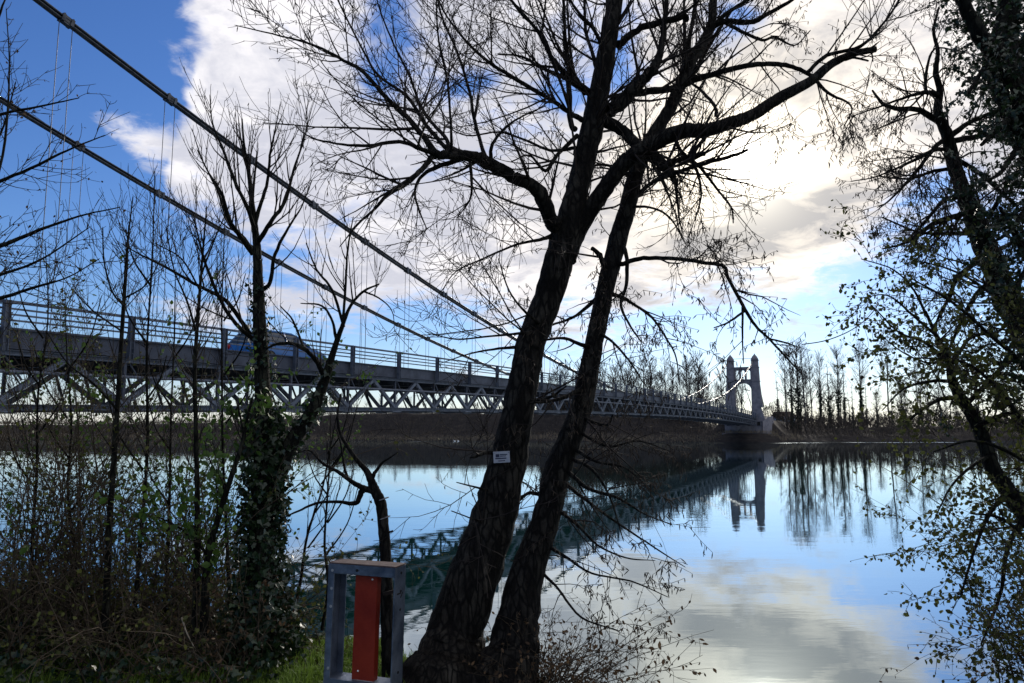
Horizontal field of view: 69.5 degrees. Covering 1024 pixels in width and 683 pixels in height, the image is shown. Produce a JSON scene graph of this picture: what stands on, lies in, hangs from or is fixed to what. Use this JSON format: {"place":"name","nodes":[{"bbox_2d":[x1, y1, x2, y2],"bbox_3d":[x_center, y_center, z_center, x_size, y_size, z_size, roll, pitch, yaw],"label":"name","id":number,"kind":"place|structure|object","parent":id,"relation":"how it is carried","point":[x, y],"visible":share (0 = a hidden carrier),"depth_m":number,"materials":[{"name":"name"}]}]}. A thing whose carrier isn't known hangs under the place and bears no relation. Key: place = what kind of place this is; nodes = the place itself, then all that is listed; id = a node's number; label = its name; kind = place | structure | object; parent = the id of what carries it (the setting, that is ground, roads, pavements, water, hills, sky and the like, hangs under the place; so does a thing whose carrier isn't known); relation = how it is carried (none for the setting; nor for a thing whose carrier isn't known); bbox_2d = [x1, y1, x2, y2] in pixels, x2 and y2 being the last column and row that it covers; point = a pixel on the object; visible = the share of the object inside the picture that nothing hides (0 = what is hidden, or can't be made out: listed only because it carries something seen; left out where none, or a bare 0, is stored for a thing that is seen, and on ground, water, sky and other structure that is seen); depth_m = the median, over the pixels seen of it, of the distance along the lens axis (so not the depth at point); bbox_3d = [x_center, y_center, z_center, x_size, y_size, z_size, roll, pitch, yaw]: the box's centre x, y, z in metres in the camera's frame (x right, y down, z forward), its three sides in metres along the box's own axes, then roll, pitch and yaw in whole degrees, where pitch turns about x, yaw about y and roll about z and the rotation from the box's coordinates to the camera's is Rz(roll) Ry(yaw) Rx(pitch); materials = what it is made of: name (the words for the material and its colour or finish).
{"place":"outdoors","nodes":[
{"label":"outdoors","id":0,"kind":"place"},
{"bbox_2d":[0,439,1023,682],"bbox_3d":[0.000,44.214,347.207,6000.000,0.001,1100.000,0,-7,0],"label":"water","id":1,"kind":"structure","parent":0,"point":[779,586],"depth_m":17.31,"materials":[{"name":"liquid"}]},
{"bbox_2d":[0,413,1023,682],"bbox_3d":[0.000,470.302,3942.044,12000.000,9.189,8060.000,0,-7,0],"label":"ground","id":2,"kind":"structure","parent":0,"point":[656,423],"depth_m":185.81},
{"bbox_2d":[0,221,116,618],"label":"sapling","id":3,"kind":"object","parent":2,"relation":"on","point":[10,386],"visible":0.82,"depth_m":5.25,"materials":[{"name":"brown plant"}]},
{"bbox_2d":[0,0,136,323],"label":"hedgerow tree","id":4,"kind":"object","parent":2,"relation":"on","point":[7,113],"visible":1,"depth_m":4.36,"materials":[{"name":"brown plant"}]},
{"bbox_2d":[18,256,143,627],"bbox_3d":[-3.130,0.702,5.412,0.856,2.720,0.473,0,-7,0],"label":"sapling","id":5,"kind":"object","parent":2,"relation":"on","point":[66,454],"visible":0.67,"depth_m":5.44,"materials":[{"name":"brown plant"}]},
{"bbox_2d":[12,155,221,644],"bbox_3d":[-2.722,0.292,5.074,1.354,3.391,0.714,4,-8,-30],"label":"young ash","id":6,"kind":"object","parent":2,"relation":"on","point":[106,593],"visible":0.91,"depth_m":5.04,"materials":[{"name":"brown plant"}]},
{"bbox_2d":[0,258,247,660],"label":"shrub","id":7,"kind":"object","parent":2,"relation":"on","point":[59,479],"visible":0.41,"depth_m":5.24,"materials":[{"name":"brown plant"}]},
{"bbox_2d":[64,160,186,630],"bbox_3d":[-2.745,0.299,5.302,0.637,3.476,0.802,0,-7,0],"label":"sapling","id":8,"kind":"object","parent":2,"relation":"on","point":[138,564],"visible":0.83,"depth_m":5.38,"materials":[{"name":"brown plant"}]},
{"bbox_2d":[0,587,324,682],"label":"ground ivy","id":9,"kind":"object","parent":2,"relation":"on","point":[232,677],"visible":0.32,"depth_m":4.62,"materials":[{"name":"green plant"}]},
{"bbox_2d":[293,361,376,619],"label":"sapling","id":10,"kind":"object","parent":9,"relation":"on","point":[309,531],"visible":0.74,"depth_m":5.73,"materials":[{"name":"brown plant"}]},
{"bbox_2d":[14,535,324,682],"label":"shrub","id":11,"kind":"object","parent":2,"relation":"on","point":[210,647],"visible":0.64,"depth_m":4.68,"materials":[{"name":"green plant"}]},
{"bbox_2d":[181,617,195,650],"bbox_3d":[-2.002,1.813,4.567,0.108,0.204,0.010,0,-7,0],"label":"fallen twig","id":12,"kind":"object","parent":11,"relation":"in","point":[186,631],"visible":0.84,"depth_m":4.57,"materials":[{"name":"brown wood"}]},
{"bbox_2d":[0,515,352,681],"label":"bramble thicket","id":13,"kind":"object","parent":2,"relation":"on","point":[174,593],"visible":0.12,"depth_m":5.21,"materials":[{"name":"plant"}]},
{"bbox_2d":[122,258,241,630],"bbox_3d":[-2.482,0.737,5.518,0.901,2.813,0.716,0,-7,0],"label":"sapling","id":14,"kind":"object","parent":2,"relation":"on","point":[169,447],"visible":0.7,"depth_m":5.62,"materials":[{"name":"brown plant"}]},
{"bbox_2d":[97,141,267,638],"bbox_3d":[-2.372,0.266,5.167,1.175,3.453,0.600,2,-7,-13],"label":"young ash","id":15,"kind":"object","parent":2,"relation":"on","point":[195,416],"visible":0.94,"depth_m":5.16,"materials":[{"name":"brown plant"}]},
{"bbox_2d":[94,344,295,638],"bbox_3d":[-1.992,0.973,4.875,1.346,1.953,0.591,4,-8,-32],"label":"young maple","id":16,"kind":"object","parent":2,"relation":"on","point":[191,533],"visible":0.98,"depth_m":4.86,"materials":[{"name":"brown plant"}]},
{"bbox_2d":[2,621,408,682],"bbox_3d":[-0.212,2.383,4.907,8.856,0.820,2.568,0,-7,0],"label":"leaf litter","id":17,"kind":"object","parent":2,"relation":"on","point":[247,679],"visible":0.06,"depth_m":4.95,"materials":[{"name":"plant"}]},
{"bbox_2d":[0,237,413,637],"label":"shrub","id":18,"kind":"object","parent":2,"relation":"on","point":[94,394],"visible":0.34,"depth_m":5.81,"materials":[{"name":"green plant"}]},
{"bbox_2d":[45,338,368,613],"bbox_3d":[-2.417,1.499,6.140,2.240,3.001,2.227,-5,-9,37],"label":"shrub","id":19,"kind":"object","parent":2,"relation":"on","point":[202,488],"visible":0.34,"depth_m":6.00,"materials":[{"name":"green plant"}]},
{"bbox_2d":[0,252,451,679],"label":"shrub","id":20,"kind":"object","parent":2,"relation":"on","point":[22,564],"visible":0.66,"depth_m":4.98,"materials":[{"name":"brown plant"}]},
{"bbox_2d":[0,410,452,682],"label":"shrub","id":21,"kind":"object","parent":2,"relation":"on","point":[64,638],"visible":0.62,"depth_m":4.81,"materials":[{"name":"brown plant"}]},
{"bbox_2d":[0,611,557,682],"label":"grass","id":22,"kind":"structure","parent":2,"relation":"on","point":[288,675],"depth_m":4.73,"materials":[{"name":"plant"}]},
{"bbox_2d":[164,196,290,591],"bbox_3d":[-2.179,0.485,5.700,0.830,3.412,0.624,0,-7,0],"label":"sapling","id":23,"kind":"object","parent":22,"relation":"on","point":[222,433],"visible":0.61,"depth_m":5.75,"materials":[{"name":"brown plant"}]},
{"bbox_2d":[104,52,454,680],"bbox_3d":[-1.612,0.269,5.272,2.420,4.790,1.097,0,-7,0],"label":"ivy clad tree","id":24,"kind":"object","parent":2,"relation":"on","point":[262,561],"visible":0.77,"depth_m":5.27,"materials":[{"name":"green plant"}]},
{"bbox_2d":[284,382,369,630],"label":"sapling","id":25,"kind":"object","parent":2,"relation":"on","point":[326,568],"visible":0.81,"depth_m":5.62,"materials":[{"name":"brown plant"}]},
{"bbox_2d":[279,394,397,677],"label":"pruned sapling","id":26,"kind":"object","parent":2,"relation":"on","point":[372,488],"visible":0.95,"depth_m":4.85,"materials":[{"name":"bark"},{"name":"twig"},{"name":"cut wood"}]},
{"bbox_2d":[323,558,405,682],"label":"metal frame","id":27,"kind":"object","parent":2,"relation":"on","point":[369,574],"visible":1,"depth_m":4.17,"materials":[{"name":"metal"}]},
{"bbox_2d":[0,0,773,434],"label":"suspension bridge","id":28,"kind":"structure","parent":2,"relation":"on","point":[404,382],"depth_m":30.05,"materials":[{"name":"metal"}]},
{"bbox_2d":[227,330,325,358],"bbox_3d":[-9.753,0.425,30.801,2.049,1.480,4.272,-3,-7,24],"label":"car","id":29,"kind":"object","parent":28,"relation":"on","point":[275,351],"visible":0.2,"depth_m":29.68,"materials":[{"name":"blue paint"}]},
{"bbox_2d":[0,406,778,438],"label":"levee scrub","id":30,"kind":"object","parent":2,"relation":"on","point":[328,413],"visible":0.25,"depth_m":193.68,"materials":[{"name":"plant"}]},
{"bbox_2d":[0,426,804,441],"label":"shore reeds","id":31,"kind":"object","parent":2,"relation":"on","point":[729,431],"visible":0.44,"depth_m":177.47,"materials":[{"name":"plant"}]},
{"bbox_2d":[407,608,577,669],"bbox_3d":[-0.096,2.042,4.873,1.032,0.759,0.906,-5,-9,38],"label":"brush","id":32,"kind":"object","parent":2,"relation":"on","point":[487,637],"visible":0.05,"depth_m":4.85,"materials":[{"name":"brown plant"}]},
{"bbox_2d":[458,607,628,682],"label":"brush","id":33,"kind":"object","parent":2,"relation":"on","point":[550,679],"visible":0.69,"depth_m":4.47,"materials":[{"name":"brown plant"}]},
{"bbox_2d":[550,361,563,383],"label":"bare tree","id":34,"kind":"object","parent":2,"relation":"on","point":[555,376],"visible":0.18,"depth_m":255.93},
{"bbox_2d":[560,363,570,384],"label":"bare tree","id":35,"kind":"object","parent":2,"relation":"on","point":[568,373],"visible":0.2,"depth_m":205.19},
{"bbox_2d":[597,362,607,389],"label":"bare tree","id":36,"kind":"object","parent":2,"relation":"on","point":[602,376],"visible":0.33,"depth_m":257.94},
{"bbox_2d":[598,363,610,389],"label":"bare tree","id":37,"kind":"object","parent":2,"relation":"on","point":[604,373],"visible":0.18,"depth_m":251.27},
{"bbox_2d":[547,635,666,682],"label":"brush","id":38,"kind":"object","parent":2,"relation":"on","point":[602,665],"visible":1,"depth_m":4.08,"materials":[{"name":"brown plant"}]},
{"bbox_2d":[228,0,993,682],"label":"leaning tree","id":39,"kind":"object","parent":2,"relation":"on","point":[456,624],"visible":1,"depth_m":4.96,"materials":[{"name":"brown plant"}]},
{"bbox_2d":[493,451,509,462],"bbox_3d":[-0.067,0.743,4.744,0.110,0.078,0.012,-1,-7,6],"label":"tree sign","id":40,"kind":"object","parent":39,"relation":"attached to","point":[501,457],"visible":1,"depth_m":4.74,"materials":[{"name":"white"}]},
{"bbox_2d":[605,366,617,390],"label":"bare tree","id":41,"kind":"object","parent":2,"relation":"on","point":[613,377],"visible":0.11,"depth_m":250.24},
{"bbox_2d":[604,359,624,390],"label":"bare tree","id":42,"kind":"object","parent":2,"relation":"on","point":[614,372],"visible":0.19,"depth_m":233.11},
{"bbox_2d":[612,357,631,391],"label":"bare tree","id":43,"kind":"object","parent":2,"relation":"on","point":[620,375],"visible":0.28,"depth_m":209.04,"materials":[{"name":"plant"}]},
{"bbox_2d":[617,368,634,392],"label":"bare tree","id":44,"kind":"object","parent":2,"relation":"on","point":[628,379],"visible":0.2,"depth_m":220.44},
{"bbox_2d":[542,384,712,422],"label":"wood understorey","id":45,"kind":"object","parent":2,"relation":"on","point":[656,395],"visible":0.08,"depth_m":188.27,"materials":[{"name":"plant"}]},
{"bbox_2d":[543,578,716,682],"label":"brush","id":46,"kind":"object","parent":2,"relation":"on","point":[641,647],"visible":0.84,"depth_m":4.47,"materials":[{"name":"brown plant"}]},
{"bbox_2d":[622,353,638,392],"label":"bare tree","id":47,"kind":"object","parent":2,"relation":"on","point":[631,359],"visible":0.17,"depth_m":218.83,"materials":[{"name":"plant"}]},
{"bbox_2d":[632,351,651,393],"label":"bare tree","id":48,"kind":"object","parent":2,"relation":"on","point":[645,365],"visible":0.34,"depth_m":211.19,"materials":[{"name":"plant"}]},
{"bbox_2d":[640,357,665,395],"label":"bare tree","id":49,"kind":"object","parent":2,"relation":"on","point":[651,364],"visible":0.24,"depth_m":204.55,"materials":[{"name":"plant"}]},
{"bbox_2d":[646,366,659,391],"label":"bare tree","id":50,"kind":"object","parent":2,"relation":"on","point":[651,379],"visible":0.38,"depth_m":209.78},
{"bbox_2d":[651,371,663,391],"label":"bare tree","id":51,"kind":"object","parent":2,"relation":"on","point":[655,381],"visible":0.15,"depth_m":256.39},
{"bbox_2d":[656,368,667,394],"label":"bare tree","id":52,"kind":"object","parent":2,"relation":"on","point":[661,381],"visible":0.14,"depth_m":241.37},
{"bbox_2d":[656,354,672,395],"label":"bare tree","id":53,"kind":"object","parent":2,"relation":"on","point":[666,366],"visible":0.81,"depth_m":213.22,"materials":[{"name":"plant"}]},
{"bbox_2d":[661,370,680,396],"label":"bare tree","id":54,"kind":"object","parent":2,"relation":"on","point":[670,384],"visible":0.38,"depth_m":237.95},
{"bbox_2d":[467,0,878,682],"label":"leaning tree","id":55,"kind":"object","parent":2,"relation":"on","point":[523,586],"visible":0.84,"depth_m":4.84,"materials":[{"name":"brown plant"}]},
{"bbox_2d":[664,362,681,396],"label":"bare tree","id":56,"kind":"object","parent":2,"relation":"on","point":[672,382],"visible":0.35,"depth_m":223.06,"materials":[{"name":"plant"}]},
{"bbox_2d":[674,370,685,399],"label":"bare tree","id":57,"kind":"object","parent":2,"relation":"on","point":[680,380],"visible":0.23,"depth_m":228.91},
{"bbox_2d":[675,358,692,400],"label":"bare tree","id":58,"kind":"object","parent":2,"relation":"on","point":[685,377],"visible":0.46,"depth_m":245.32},
{"bbox_2d":[680,356,693,399],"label":"bare tree","id":59,"kind":"object","parent":2,"relation":"on","point":[685,375],"visible":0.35,"depth_m":256.11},
{"bbox_2d":[681,356,706,400],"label":"bare tree","id":60,"kind":"object","parent":2,"relation":"on","point":[688,378],"visible":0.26,"depth_m":236.31,"materials":[{"name":"plant"}]},
{"bbox_2d":[687,348,710,402],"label":"bare tree","id":61,"kind":"object","parent":2,"relation":"on","point":[697,385],"visible":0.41,"depth_m":200.25,"materials":[{"name":"plant"}]},
{"bbox_2d":[694,363,712,401],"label":"bare tree","id":62,"kind":"object","parent":2,"relation":"on","point":[702,369],"visible":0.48,"depth_m":214.91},
{"bbox_2d":[702,381,713,423],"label":"bare tree","id":63,"kind":"object","parent":2,"relation":"on","point":[709,393],"visible":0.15,"depth_m":236.47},
{"bbox_2d":[709,380,720,418],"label":"bare tree","id":64,"kind":"object","parent":2,"relation":"on","point":[714,394],"visible":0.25,"depth_m":236.51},
{"bbox_2d":[712,368,725,407],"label":"bare tree","id":65,"kind":"object","parent":2,"relation":"on","point":[720,378],"visible":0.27,"depth_m":256.94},
{"bbox_2d":[715,384,723,407],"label":"bare tree","id":66,"kind":"object","parent":2,"relation":"on","point":[720,395],"visible":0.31,"depth_m":230.88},
{"bbox_2d":[736,371,742,410],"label":"bare tree","id":67,"kind":"object","parent":2,"relation":"on","point":[736,391],"visible":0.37,"depth_m":225.98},
{"bbox_2d":[736,373,747,411],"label":"bare tree","id":68,"kind":"object","parent":2,"relation":"on","point":[741,393],"visible":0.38,"depth_m":225.15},
{"bbox_2d":[775,375,779,420],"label":"bare tree","id":69,"kind":"object","parent":2,"relation":"on","point":[777,398],"visible":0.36,"depth_m":243.41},
{"bbox_2d":[774,350,795,428],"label":"bare tree","id":70,"kind":"object","parent":2,"relation":"on","point":[784,381],"visible":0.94,"depth_m":180.70,"materials":[{"name":"plant"}]},
{"bbox_2d":[780,337,798,428],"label":"bare tree","id":71,"kind":"object","parent":2,"relation":"on","point":[791,395],"visible":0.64,"depth_m":183.45,"materials":[{"name":"plant"}]},
{"bbox_2d":[777,337,819,429],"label":"bare tree","id":72,"kind":"object","parent":2,"relation":"on","point":[799,405],"visible":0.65,"depth_m":185.45,"materials":[{"name":"plant"}]},
{"bbox_2d":[792,378,807,415],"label":"bare tree","id":73,"kind":"object","parent":2,"relation":"on","point":[800,398],"visible":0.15,"depth_m":226.19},
{"bbox_2d":[792,341,812,430],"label":"bare tree","id":74,"kind":"object","parent":2,"relation":"on","point":[803,379],"visible":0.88,"depth_m":183.39,"materials":[{"name":"plant"}]},
{"bbox_2d":[800,366,812,427],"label":"bare tree","id":75,"kind":"object","parent":2,"relation":"on","point":[807,409],"visible":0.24,"depth_m":238.55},
{"bbox_2d":[802,351,818,427],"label":"bare tree","id":76,"kind":"object","parent":2,"relation":"on","point":[810,377],"visible":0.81,"depth_m":190.48,"materials":[{"name":"plant"}]},
{"bbox_2d":[810,375,827,415],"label":"bare tree","id":77,"kind":"object","parent":2,"relation":"on","point":[822,399],"visible":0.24,"depth_m":228.32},
{"bbox_2d":[812,348,830,427],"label":"bare tree","id":78,"kind":"object","parent":2,"relation":"on","point":[820,393],"visible":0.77,"depth_m":199.41,"materials":[{"name":"plant"}]},
{"bbox_2d":[822,364,834,426],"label":"bare tree","id":79,"kind":"object","parent":2,"relation":"on","point":[828,409],"visible":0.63,"depth_m":194.99,"materials":[{"name":"plant"}]},
{"bbox_2d":[822,387,837,416],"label":"bare tree","id":80,"kind":"object","parent":2,"relation":"on","point":[831,404],"visible":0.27,"depth_m":214.54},
{"bbox_2d":[824,342,846,427],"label":"bare tree","id":81,"kind":"object","parent":2,"relation":"on","point":[838,394],"visible":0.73,"depth_m":204.48,"materials":[{"name":"plant"}]},
{"bbox_2d":[831,370,847,416],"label":"bare tree","id":82,"kind":"object","parent":2,"relation":"on","point":[839,388],"visible":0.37,"depth_m":215.58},
{"bbox_2d":[840,370,849,427],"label":"bare tree","id":83,"kind":"object","parent":2,"relation":"on","point":[844,413],"visible":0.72,"depth_m":196.94,"materials":[{"name":"plant"}]},
{"bbox_2d":[849,387,855,427],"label":"bare tree","id":84,"kind":"object","parent":2,"relation":"on","point":[852,407],"visible":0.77,"depth_m":189.49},
{"bbox_2d":[846,339,870,419],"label":"bare tree","id":85,"kind":"object","parent":2,"relation":"on","point":[861,404],"visible":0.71,"depth_m":205.87,"materials":[{"name":"plant"}]},
{"bbox_2d":[862,382,868,427],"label":"bare tree","id":86,"kind":"object","parent":2,"relation":"on","point":[865,402],"visible":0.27,"depth_m":239.55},
{"bbox_2d":[873,392,879,426],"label":"bare tree","id":87,"kind":"object","parent":2,"relation":"on","point":[876,415],"visible":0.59,"depth_m":191.11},
{"bbox_2d":[870,387,884,422],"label":"bare tree","id":88,"kind":"object","parent":2,"relation":"on","point":[877,403],"visible":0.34,"depth_m":223.26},
{"bbox_2d":[873,335,897,426],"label":"bare tree","id":89,"kind":"object","parent":2,"relation":"on","point":[887,368],"visible":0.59,"depth_m":203.22,"materials":[{"name":"plant"}]},
{"bbox_2d":[762,398,1022,440],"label":"riverside scrub","id":90,"kind":"object","parent":2,"relation":"on","point":[866,423],"visible":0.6,"depth_m":183.92,"materials":[{"name":"plant"}]},
{"bbox_2d":[887,374,911,420],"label":"bare tree","id":91,"kind":"object","parent":2,"relation":"on","point":[901,406],"visible":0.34,"depth_m":192.68,"materials":[{"name":"plant"}]},
{"bbox_2d":[893,380,908,407],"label":"bare tree","id":92,"kind":"object","parent":2,"relation":"on","point":[901,394],"visible":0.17,"depth_m":239.50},
{"bbox_2d":[898,381,909,416],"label":"bare tree","id":93,"kind":"object","parent":2,"relation":"on","point":[905,398],"visible":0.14,"depth_m":229.15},
{"bbox_2d":[909,355,923,401],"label":"bare tree","id":94,"kind":"object","parent":2,"relation":"on","point":[916,386],"visible":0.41,"depth_m":200.29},
{"bbox_2d":[912,371,925,415],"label":"bare tree","id":95,"kind":"object","parent":2,"relation":"on","point":[920,404],"visible":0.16,"depth_m":229.08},
{"bbox_2d":[816,199,1023,682],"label":"leafy willow","id":96,"kind":"object","parent":2,"relation":"on","point":[1011,496],"visible":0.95,"depth_m":5.03,"materials":[{"name":"green plant"}]},
{"bbox_2d":[802,303,878,344],"bbox_3d":[2.211,-0.125,4.911,0.769,0.333,0.037,3,-8,-27],"label":"hanging vine","id":97,"kind":"object","parent":96,"relation":"hanging from","point":[845,332],"visible":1,"depth_m":4.89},
{"bbox_2d":[817,0,1023,395],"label":"alder tree","id":98,"kind":"object","parent":2,"relation":"on","point":[948,140],"visible":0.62,"depth_m":6.11,"materials":[{"name":"green plant"}]},
{"bbox_2d":[918,376,936,420],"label":"bare tree","id":99,"kind":"object","parent":2,"relation":"on","point":[926,397],"visible":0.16,"depth_m":219.89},
{"bbox_2d":[834,365,1023,663],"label":"shrub","id":100,"kind":"object","parent":2,"relation":"on","point":[1016,548],"visible":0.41,"depth_m":5.57,"materials":[{"name":"green plant"}]},
{"bbox_2d":[929,372,954,421],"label":"bare tree","id":101,"kind":"object","parent":2,"relation":"on","point":[938,394],"visible":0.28,"depth_m":240.62,"materials":[{"name":"plant"}]},
{"bbox_2d":[942,391,949,417],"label":"bare tree","id":102,"kind":"object","parent":2,"relation":"on","point":[945,403],"visible":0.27,"depth_m":232.78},
{"bbox_2d":[879,594,1023,682],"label":"shrub","id":103,"kind":"object","parent":2,"relation":"on","point":[957,622],"visible":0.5,"depth_m":4.72,"materials":[{"name":"green plant"}]},
{"bbox_2d":[948,389,962,421],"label":"bare tree","id":104,"kind":"object","parent":2,"relation":"on","point":[955,407],"visible":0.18,"depth_m":211.91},
{"bbox_2d":[914,0,1023,438],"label":"ivy tree","id":105,"kind":"object","parent":2,"relation":"on","point":[1000,61],"visible":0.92,"depth_m":5.60,"materials":[{"name":"green plant"}]},
{"bbox_2d":[919,519,1023,682],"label":"shrub","id":106,"kind":"object","parent":2,"relation":"on","point":[1012,634],"visible":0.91,"depth_m":4.44,"materials":[{"name":"green plant"}]},
{"bbox_2d":[0,0,1023,427],"label":"sky","id":107,"kind":"structure","parent":0,"point":[808,269],"materials":[{"name":"blue"}]}
]}

